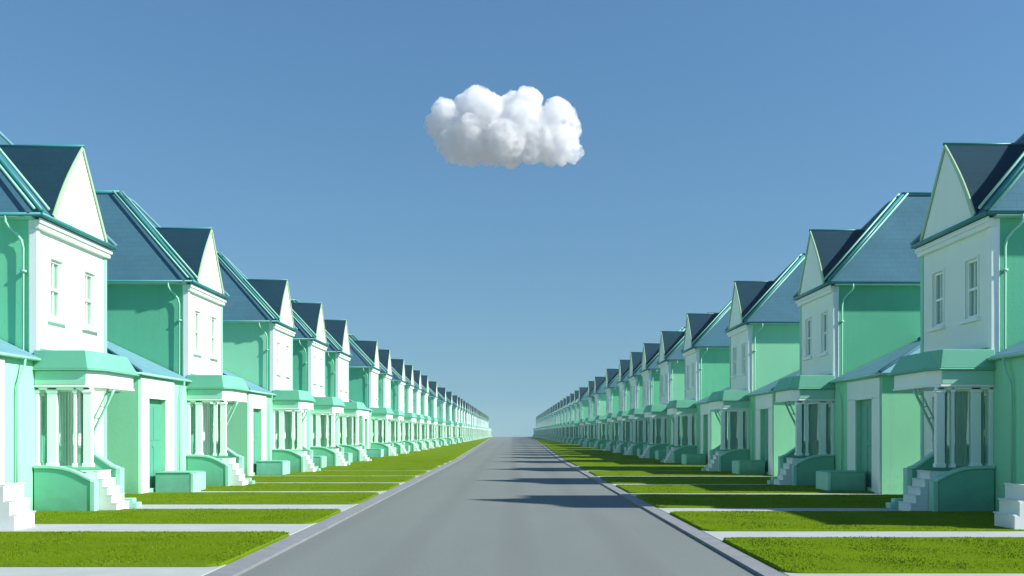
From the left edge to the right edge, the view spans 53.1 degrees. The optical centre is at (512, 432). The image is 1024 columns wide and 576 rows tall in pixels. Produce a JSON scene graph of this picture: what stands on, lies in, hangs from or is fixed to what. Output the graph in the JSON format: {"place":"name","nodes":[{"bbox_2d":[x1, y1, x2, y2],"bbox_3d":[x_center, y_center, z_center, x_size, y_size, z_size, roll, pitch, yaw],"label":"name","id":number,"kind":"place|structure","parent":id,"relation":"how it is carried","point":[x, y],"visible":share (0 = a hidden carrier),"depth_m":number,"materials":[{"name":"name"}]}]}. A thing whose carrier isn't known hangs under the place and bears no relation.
{"place":"outdoors","nodes":[
{"label":"outdoors","id":0,"kind":"place"},
{"bbox_2d":[0,564,225,575],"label":"garden path","id":1,"kind":"structure","parent":0,"point":[103,571],"depth_m":11.78,"materials":[{"name":"concrete"}]},
{"bbox_2d":[0,531,288,566],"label":"lawn","id":2,"kind":"structure","parent":0,"point":[97,542],"depth_m":13.77,"materials":[{"name":"plant"}]},
{"bbox_2d":[0,523,315,535],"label":"garden path","id":3,"kind":"structure","parent":0,"point":[291,529],"depth_m":17.26,"materials":[{"name":"concrete"}]},
{"bbox_2d":[35,509,340,523],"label":"lawn","id":4,"kind":"structure","parent":0,"point":[217,517],"depth_m":18.92,"materials":[{"name":"plant"}]},
{"bbox_2d":[129,504,356,511],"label":"garden path","id":5,"kind":"structure","parent":0,"point":[342,507],"depth_m":22.18,"materials":[{"name":"concrete"}]},
{"bbox_2d":[124,492,378,503],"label":"lawn","id":6,"kind":"structure","parent":0,"point":[247,501],"depth_m":24.77,"materials":[{"name":"plant"}]},
{"bbox_2d":[199,491,384,493],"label":"garden path","id":7,"kind":"structure","parent":0,"point":[379,492],"depth_m":27.84,"materials":[{"name":"concrete"}]},
{"bbox_2d":[201,483,398,490],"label":"lawn","id":8,"kind":"structure","parent":0,"point":[329,487],"depth_m":29.30,"materials":[{"name":"plant"}]},
{"bbox_2d":[245,476,414,481],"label":"lawn","id":9,"kind":"structure","parent":0,"point":[346,478],"depth_m":35.07,"materials":[{"name":"plant"}]},
{"bbox_2d":[255,482,404,484],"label":"garden path","id":10,"kind":"structure","parent":0,"point":[400,483],"depth_m":32.88,"materials":[{"name":"concrete"}]},
{"bbox_2d":[254,471,426,475],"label":"lawn","id":11,"kind":"structure","parent":0,"point":[352,473],"depth_m":39.38,"materials":[{"name":"plant"}]},
{"bbox_2d":[321,466,437,470],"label":"lawn","id":12,"kind":"structure","parent":0,"point":[373,468],"depth_m":44.89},
{"bbox_2d":[347,463,443,465],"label":"lawn","id":13,"kind":"structure","parent":0,"point":[398,464],"depth_m":50.55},
{"bbox_2d":[351,461,447,462],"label":"lawn","id":14,"kind":"structure","parent":0,"point":[397,462],"depth_m":53.96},
{"bbox_2d":[370,457,456,460],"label":"lawn","id":15,"kind":"structure","parent":0,"point":[414,458],"depth_m":62.36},
{"bbox_2d":[383,456,459,456],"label":"lawn","id":16,"kind":"structure","parent":0,"point":[421,456],"depth_m":67.62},
{"bbox_2d":[398,455,460,455],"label":"lawn","id":17,"kind":"structure","parent":0,"point":[429,455],"depth_m":71.01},
{"bbox_2d":[398,454,462,454],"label":"lawn","id":18,"kind":"structure","parent":0,"point":[430,454],"depth_m":74.26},
{"bbox_2d":[409,452,465,453],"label":"lawn","id":19,"kind":"structure","parent":0,"point":[437,452],"depth_m":81.35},
{"bbox_2d":[239,437,757,575],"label":"road","id":20,"kind":"structure","parent":0,"point":[511,506],"depth_m":16.66,"materials":[{"name":"asphalt"}]},
{"bbox_2d":[0,0,1023,436],"label":"sky","id":21,"kind":"structure","parent":0,"point":[513,199],"materials":[{"name":"blue"}]},
{"bbox_2d":[543,444,576,445],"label":"lawn","id":22,"kind":"structure","parent":0,"point":[559,444],"depth_m":136.98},
{"bbox_2d":[547,447,592,448],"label":"lawn","id":23,"kind":"structure","parent":0,"point":[569,447],"depth_m":109.02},
{"bbox_2d":[550,449,603,450],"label":"lawn","id":24,"kind":"structure","parent":0,"point":[576,449],"depth_m":95.97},
{"bbox_2d":[552,451,612,451],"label":"lawn","id":25,"kind":"structure","parent":0,"point":[582,451],"depth_m":85.70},
{"bbox_2d":[555,453,623,453],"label":"lawn","id":26,"kind":"structure","parent":0,"point":[589,453],"depth_m":77.42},
{"bbox_2d":[557,454,622,454],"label":"lawn","id":27,"kind":"structure","parent":0,"point":[589,454],"depth_m":73.85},
{"bbox_2d":[559,455,636,455],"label":"lawn","id":28,"kind":"structure","parent":0,"point":[597,455],"depth_m":70.60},
{"bbox_2d":[561,456,638,457],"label":"lawn","id":29,"kind":"structure","parent":0,"point":[599,456],"depth_m":66.66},
{"bbox_2d":[563,458,656,459],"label":"lawn","id":30,"kind":"structure","parent":0,"point":[609,459],"depth_m":61.01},
{"bbox_2d":[566,460,707,465],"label":"lawn","id":31,"kind":"structure","parent":0,"point":[613,463],"depth_m":52.20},
{"bbox_2d":[661,300,731,464],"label":"terraced house","id":32,"kind":"structure","parent":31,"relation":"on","point":[705,350],"depth_m":53.40,"materials":[{"name":"green paint"}]},
{"bbox_2d":[690,362,694,388],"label":"window","id":33,"kind":"structure","parent":32,"relation":"in","point":[693,386],"depth_m":54.09,"materials":[{"name":"white glass"}]},
{"bbox_2d":[700,403,710,462],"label":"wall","id":34,"kind":"structure","parent":32,"relation":"in","point":[704,408],"depth_m":50.91,"materials":[{"name":"paint"}]},
{"bbox_2d":[579,466,703,470],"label":"lawn","id":35,"kind":"structure","parent":0,"point":[612,468],"depth_m":44.89,"materials":[{"name":"plant"}]},
{"bbox_2d":[589,471,771,475],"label":"lawn","id":36,"kind":"structure","parent":0,"point":[656,473],"depth_m":39.38,"materials":[{"name":"plant"}]},
{"bbox_2d":[600,476,776,483],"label":"lawn","id":37,"kind":"structure","parent":0,"point":[680,480],"depth_m":33.60,"materials":[{"name":"plant"}]},
{"bbox_2d":[612,484,765,485],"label":"garden path","id":38,"kind":"structure","parent":0,"point":[687,484],"depth_m":31.61,"materials":[{"name":"concrete"}]},
{"bbox_2d":[616,485,874,492],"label":"lawn","id":39,"kind":"structure","parent":0,"point":[690,489],"depth_m":28.26,"materials":[{"name":"plant"}]},
{"bbox_2d":[629,493,875,496],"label":"garden path","id":40,"kind":"structure","parent":0,"point":[635,494],"depth_m":26.93,"materials":[{"name":"concrete"}]},
{"bbox_2d":[636,494,902,507],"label":"lawn","id":41,"kind":"structure","parent":0,"point":[691,502],"depth_m":23.33,"materials":[{"name":"plant"}]},
{"bbox_2d":[657,507,901,513],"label":"garden path","id":42,"kind":"structure","parent":0,"point":[668,510],"depth_m":21.31,"materials":[{"name":"concrete"}]},
{"bbox_2d":[670,511,1023,530],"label":"lawn","id":43,"kind":"structure","parent":0,"point":[781,515],"depth_m":18.07,"materials":[{"name":"plant"}]},
{"bbox_2d":[700,530,1023,541],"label":"garden path","id":44,"kind":"structure","parent":0,"point":[720,535],"depth_m":16.23,"materials":[{"name":"concrete"}]},
{"bbox_2d":[723,537,1023,572],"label":"lawn","id":45,"kind":"structure","parent":0,"point":[972,559],"depth_m":13.10,"materials":[{"name":"plant"}]},
{"bbox_2d":[779,571,1023,575],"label":"garden path","id":46,"kind":"structure","parent":0,"point":[903,574],"depth_m":11.53,"materials":[{"name":"concrete"}]},
{"bbox_3d":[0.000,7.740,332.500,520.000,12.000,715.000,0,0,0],"label":"ground","id":47,"kind":"structure","parent":0,"visible":0},
{"bbox_2d":[204,437,491,575],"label":"kerb","id":48,"kind":"structure","parent":47,"relation":"on","point":[238,567],"depth_m":16.17,"materials":[{"name":"concrete"}]},
{"bbox_2d":[0,459,1023,571],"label":"grass","id":49,"kind":"structure","parent":47,"relation":"on","point":[630,468],"depth_m":18.00,"materials":[{"name":"plant"}]},
{"bbox_2d":[532,437,786,575],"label":"kerb","id":50,"kind":"structure","parent":47,"relation":"on","point":[753,565],"depth_m":16.22,"materials":[{"name":"concrete"}]},
{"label":"pavement","id":51,"kind":"structure","parent":0,"visible":0},
{"bbox_2d":[0,131,141,529],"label":"terraced house","id":52,"kind":"structure","parent":51,"relation":"on","point":[62,372],"depth_m":20.70,"materials":[{"name":"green paint"}]},
{"bbox_2d":[0,358,4,483],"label":"wing door","id":53,"kind":"structure","parent":52,"relation":"in","point":[2,361],"depth_m":19.18,"materials":[{"name":"paint"}]},
{"bbox_2d":[41,393,44,464],"bbox_3d":[-9.703,-0.020,21.150,0.105,1.586,0.760,0,0,0],"label":"front door","id":54,"kind":"structure","parent":52,"relation":"in","point":[42,394],"depth_m":21.11,"materials":[{"name":"green paint"}]},
{"bbox_2d":[47,255,68,325],"bbox_3d":[-9.613,-2.990,21.550,0.227,1.379,0.840,0,0,0],"label":"window","id":55,"kind":"structure","parent":52,"relation":"in","point":[54,268],"depth_m":21.72,"materials":[{"name":"white glass"}]},
{"bbox_2d":[82,269,100,332],"bbox_3d":[-9.613,-2.990,23.250,0.227,1.379,0.840,0,0,0],"label":"window","id":56,"kind":"structure","parent":52,"relation":"in","point":[88,278],"depth_m":23.41,"materials":[{"name":"white glass"}]},
{"bbox_2d":[94,395,100,452],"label":"window","id":57,"kind":"structure","parent":52,"relation":"in","point":[97,450],"depth_m":23.53,"materials":[{"name":"white glass"}]},
{"bbox_2d":[95,190,254,493],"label":"terraced house","id":58,"kind":"structure","parent":51,"relation":"on","point":[168,295],"depth_m":30.30,"materials":[{"name":"green paint"}]},
{"bbox_2d":[140,377,173,493],"bbox_3d":[-9.640,0.080,27.640,0.220,3.040,2.560,0,0,0],"label":"wing door","id":59,"kind":"structure","parent":58,"relation":"in","point":[154,390],"depth_m":27.60,"materials":[{"name":"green paint"}]},
{"bbox_2d":[191,405,193,453],"bbox_3d":[-9.703,-0.045,30.800,0.105,1.610,0.760,0,0,0],"label":"front door","id":60,"kind":"structure","parent":58,"relation":"in","point":[192,435],"depth_m":30.96,"materials":[{"name":"green paint"}]},
{"bbox_2d":[193,308,204,355],"bbox_3d":[-9.613,-3.060,31.200,0.227,1.400,0.840,0,0,0],"label":"window","id":61,"kind":"structure","parent":58,"relation":"in","point":[196,314],"depth_m":31.43,"materials":[{"name":"white glass"}]},
{"bbox_2d":[210,315,219,359],"bbox_3d":[-9.613,-3.060,32.900,0.227,1.400,0.840,0,0,0],"label":"window","id":62,"kind":"structure","parent":58,"relation":"in","point":[212,356],"depth_m":33.12,"materials":[{"name":"white glass"}]},
{"bbox_2d":[217,251,320,475],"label":"terraced house","id":63,"kind":"structure","parent":51,"relation":"on","point":[260,328],"depth_m":41.10,"materials":[{"name":"green paint"}]},
{"bbox_2d":[248,393,265,475],"bbox_3d":[-9.640,0.080,38.440,0.220,3.040,2.560,0,0,0],"label":"wing door","id":64,"kind":"structure","parent":63,"relation":"in","point":[255,401],"depth_m":38.47,"materials":[{"name":"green paint"}]},
{"bbox_2d":[275,412,276,448],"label":"front door","id":65,"kind":"structure","parent":63,"relation":"in","point":[275,412],"depth_m":41.92,"materials":[{"name":"green paint"}]},
{"bbox_2d":[276,341,282,375],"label":"window","id":66,"kind":"structure","parent":63,"relation":"in","point":[280,374],"depth_m":42.23,"materials":[{"name":"white glass"}]},
{"bbox_2d":[285,344,291,377],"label":"window","id":67,"kind":"structure","parent":63,"relation":"in","point":[288,376],"depth_m":43.92,"materials":[{"name":"white glass"}]},
{"bbox_2d":[291,302,349,467],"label":"terraced house","id":68,"kind":"structure","parent":51,"relation":"on","point":[310,343],"depth_m":48.80,"materials":[{"name":"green paint"}]},
{"bbox_2d":[294,410,305,446],"bbox_3d":[-9.564,0.080,46.140,0.067,3.040,2.560,0,0,0],"label":"wing door","id":69,"kind":"structure","parent":68,"relation":"in","point":[304,423],"depth_m":46.84,"materials":[{"name":"paint"}]},
{"bbox_2d":[313,355,317,384],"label":"window","id":70,"kind":"structure","parent":68,"relation":"in","point":[314,382],"depth_m":49.41,"materials":[{"name":"white glass"}]},
{"bbox_2d":[320,357,324,385],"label":"window","id":71,"kind":"structure","parent":68,"relation":"in","point":[322,384],"depth_m":51.63,"materials":[{"name":"white glass"}]},
{"bbox_2d":[291,299,371,462],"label":"terraced house","id":72,"kind":"structure","parent":51,"relation":"on","point":[338,355],"depth_m":56.44,"materials":[{"name":"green paint"}]},
{"bbox_2d":[349,337,397,456],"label":"terraced house","id":73,"kind":"structure","parent":51,"relation":"on","point":[364,368],"depth_m":69.60,"materials":[{"name":"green paint"}]},
{"bbox_2d":[363,411,368,448],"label":"wing door","id":74,"kind":"structure","parent":73,"relation":"in","point":[367,412],"depth_m":67.48,"materials":[{"name":"paint"}]},
{"bbox_2d":[348,334,408,453],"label":"terraced house","id":75,"kind":"structure","parent":51,"relation":"on","point":[385,375],"depth_m":77.06,"materials":[{"name":"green paint"}]},
{"bbox_2d":[391,359,420,451],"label":"terraced house","id":76,"kind":"structure","parent":51,"relation":"on","point":[398,381],"depth_m":87.20,"materials":[{"name":"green paint"}]},
{"bbox_2d":[404,365,427,449],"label":"terraced house","id":77,"kind":"structure","parent":51,"relation":"on","point":[409,385],"depth_m":95.06,"materials":[{"name":"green paint"}]},
{"bbox_2d":[413,370,434,447],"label":"terraced house","id":78,"kind":"structure","parent":51,"relation":"on","point":[417,390],"depth_m":103.27,"materials":[{"name":"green paint"}]},
{"bbox_2d":[421,375,440,446],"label":"terraced house","id":79,"kind":"structure","parent":51,"relation":"on","point":[425,392],"depth_m":112.46,"materials":[{"name":"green paint"}]},
{"bbox_2d":[428,381,447,445],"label":"terraced house","id":80,"kind":"structure","parent":51,"relation":"on","point":[432,402],"depth_m":126.00,"materials":[{"name":"green paint"}]},
{"bbox_2d":[437,387,455,443],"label":"terraced house","id":81,"kind":"structure","parent":51,"relation":"on","point":[441,405],"depth_m":143.00,"materials":[{"name":"green paint"}]},
{"bbox_2d":[446,392,460,442],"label":"terraced house","id":82,"kind":"structure","parent":51,"relation":"on","point":[449,403],"depth_m":158.00,"materials":[{"name":"green paint"}]},
{"bbox_2d":[452,395,465,441],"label":"terraced house","id":83,"kind":"structure","parent":51,"relation":"on","point":[454,414],"depth_m":174.00,"materials":[{"name":"green paint"}]},
{"bbox_2d":[457,397,467,441],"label":"terraced house","id":84,"kind":"structure","parent":51,"relation":"on","point":[458,413],"depth_m":183.46,"materials":[{"name":"green paint"}]},
{"bbox_2d":[460,399,469,440],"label":"terraced house","id":85,"kind":"structure","parent":51,"relation":"on","point":[461,410],"depth_m":192.80,"materials":[{"name":"green paint"}]},
{"bbox_2d":[462,401,472,440],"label":"terraced house","id":86,"kind":"structure","parent":51,"relation":"on","point":[463,416],"depth_m":203.66,"materials":[{"name":"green paint"}]},
{"bbox_2d":[465,402,474,439],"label":"terraced house","id":87,"kind":"structure","parent":51,"relation":"on","point":[466,419],"depth_m":215.80,"materials":[{"name":"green paint"}]},
{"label":"pavement","id":88,"kind":"structure","parent":0,"visible":0},
{"bbox_2d":[545,407,552,438],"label":"terraced house","id":89,"kind":"structure","parent":88,"relation":"on","point":[551,414],"depth_m":249.80,"materials":[{"name":"green paint"}]},
{"bbox_2d":[546,405,554,439],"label":"terraced house","id":90,"kind":"structure","parent":88,"relation":"on","point":[553,413],"depth_m":237.66,"materials":[{"name":"green paint"}]},
{"bbox_2d":[548,404,557,439],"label":"terraced house","id":91,"kind":"structure","parent":88,"relation":"on","point":[556,420],"depth_m":225.40,"materials":[{"name":"green paint"}]},
{"bbox_2d":[551,402,559,439],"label":"terraced house","id":92,"kind":"structure","parent":88,"relation":"on","point":[558,421],"depth_m":213.22,"materials":[{"name":"green paint"}]},
{"bbox_2d":[553,400,562,440],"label":"terraced house","id":93,"kind":"structure","parent":88,"relation":"on","point":[561,415],"depth_m":201.06,"materials":[{"name":"green paint"}]},
{"bbox_2d":[556,398,565,440],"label":"terraced house","id":94,"kind":"structure","parent":88,"relation":"on","point":[564,415],"depth_m":188.88,"materials":[{"name":"green paint"}]},
{"bbox_2d":[558,396,569,441],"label":"terraced house","id":95,"kind":"structure","parent":88,"relation":"on","point":[567,407],"depth_m":178.06,"materials":[{"name":"green paint"}]},
{"bbox_2d":[565,390,578,442],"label":"terraced house","id":96,"kind":"structure","parent":88,"relation":"on","point":[576,405],"depth_m":154.06,"materials":[{"name":"green paint"}]},
{"bbox_2d":[561,386,587,441],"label":"terraced house","id":97,"kind":"structure","parent":88,"relation":"on","point":[572,411],"depth_m":166.00,"materials":[{"name":"green paint"}]},
{"bbox_2d":[569,387,587,443],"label":"terraced house","id":98,"kind":"structure","parent":88,"relation":"on","point":[583,403],"depth_m":143.00,"materials":[{"name":"green paint"}]},
{"bbox_2d":[576,381,594,445],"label":"terraced house","id":99,"kind":"structure","parent":88,"relation":"on","point":[591,404],"depth_m":125.55,"materials":[{"name":"green paint"}]},
{"bbox_2d":[582,367,618,446],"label":"terraced house","id":100,"kind":"structure","parent":88,"relation":"on","point":[599,393],"depth_m":115.60,"materials":[{"name":"green paint"}]},
{"bbox_2d":[592,369,618,448],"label":"terraced house","id":101,"kind":"structure","parent":88,"relation":"on","point":[611,388],"depth_m":101.00,"materials":[{"name":"green paint"}]},
{"bbox_2d":[603,360,629,450],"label":"terraced house","id":102,"kind":"structure","parent":88,"relation":"on","point":[623,382],"depth_m":88.41,"materials":[{"name":"green paint"}]},
{"bbox_2d":[612,352,642,452],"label":"terraced house","id":103,"kind":"structure","parent":88,"relation":"on","point":[635,377],"depth_m":79.86,"materials":[{"name":"green paint"}]},
{"bbox_2d":[623,327,684,455],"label":"terraced house","id":104,"kind":"structure","parent":88,"relation":"on","point":[650,371],"depth_m":71.80,"materials":[{"name":"green paint"}]},
{"bbox_2d":[639,331,684,459],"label":"terraced house","id":105,"kind":"structure","parent":88,"relation":"on","point":[671,363],"depth_m":63.00,"materials":[{"name":"green paint"}]},
{"bbox_2d":[671,415,674,443],"bbox_3d":[9.564,0.080,60.340,0.067,3.040,2.560,0,0,0],"label":"wing door","id":106,"kind":"structure","parent":105,"relation":"in","point":[672,424],"depth_m":61.11,"materials":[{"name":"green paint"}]},
{"bbox_2d":[702,253,804,475],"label":"terraced house","id":107,"kind":"structure","parent":88,"relation":"on","point":[762,330],"depth_m":41.60,"materials":[{"name":"green paint"}]},
{"bbox_2d":[730,345,736,378],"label":"window","id":108,"kind":"structure","parent":107,"relation":"in","point":[734,376],"depth_m":44.43,"materials":[{"name":"white glass"}]},
{"bbox_2d":[739,342,745,375],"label":"window","id":109,"kind":"structure","parent":107,"relation":"in","point":[744,373],"depth_m":42.73,"materials":[{"name":"white glass"}]},
{"bbox_2d":[756,394,772,475],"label":"wall","id":110,"kind":"structure","parent":107,"relation":"in","point":[765,402],"depth_m":38.94,"materials":[{"name":"paint"}]},
{"bbox_2d":[767,192,931,493],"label":"terraced house","id":111,"kind":"structure","parent":88,"relation":"on","point":[856,421],"depth_m":30.60,"materials":[{"name":"green paint"}]},
{"bbox_2d":[802,316,811,360],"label":"window","id":112,"kind":"structure","parent":111,"relation":"in","point":[809,357],"depth_m":33.42,"materials":[{"name":"white glass"}]},
{"bbox_2d":[817,309,828,356],"bbox_3d":[9.613,-3.060,31.500,0.227,1.400,0.840,0,0,0],"label":"window","id":113,"kind":"structure","parent":111,"relation":"in","point":[825,315],"depth_m":31.72,"materials":[{"name":"white glass"}]},
{"bbox_2d":[828,405,829,453],"bbox_3d":[9.697,-0.045,31.100,0.117,1.610,0.760,0,0,0],"label":"front door","id":114,"kind":"structure","parent":111,"relation":"in","point":[829,405],"depth_m":31.32,"materials":[{"name":"green paint"}]},
{"bbox_2d":[847,378,880,493],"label":"wall","id":115,"kind":"structure","parent":111,"relation":"in","point":[868,391],"depth_m":27.93,"materials":[{"name":"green paint"}]},
{"bbox_2d":[886,133,1023,528],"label":"terraced house","id":116,"kind":"structure","parent":88,"relation":"on","point":[962,371],"depth_m":20.56,"materials":[{"name":"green paint"}]},
{"bbox_2d":[926,394,933,452],"bbox_3d":[9.613,-0.207,23.100,0.227,1.330,0.840,0,0,0],"label":"window","id":117,"kind":"structure","parent":116,"relation":"in","point":[927,450],"depth_m":23.38,"materials":[{"name":"white glass"}]},
{"bbox_2d":[926,267,945,332],"bbox_3d":[9.613,-2.990,23.100,0.227,1.379,0.840,0,0,0],"label":"window","id":118,"kind":"structure","parent":116,"relation":"in","point":[939,277],"depth_m":23.28,"materials":[{"name":"white glass"}]},
{"bbox_2d":[958,254,980,324],"bbox_3d":[9.613,-2.990,21.400,0.227,1.379,0.840,0,0,0],"label":"window","id":119,"kind":"structure","parent":116,"relation":"in","point":[973,265],"depth_m":21.57,"materials":[{"name":"white glass"}]},
{"bbox_2d":[983,393,986,464],"bbox_3d":[9.703,-0.020,21.000,0.105,1.586,0.760,0,0,0],"label":"front door","id":120,"kind":"structure","parent":116,"relation":"in","point":[985,394],"depth_m":20.96,"materials":[{"name":"green paint"}]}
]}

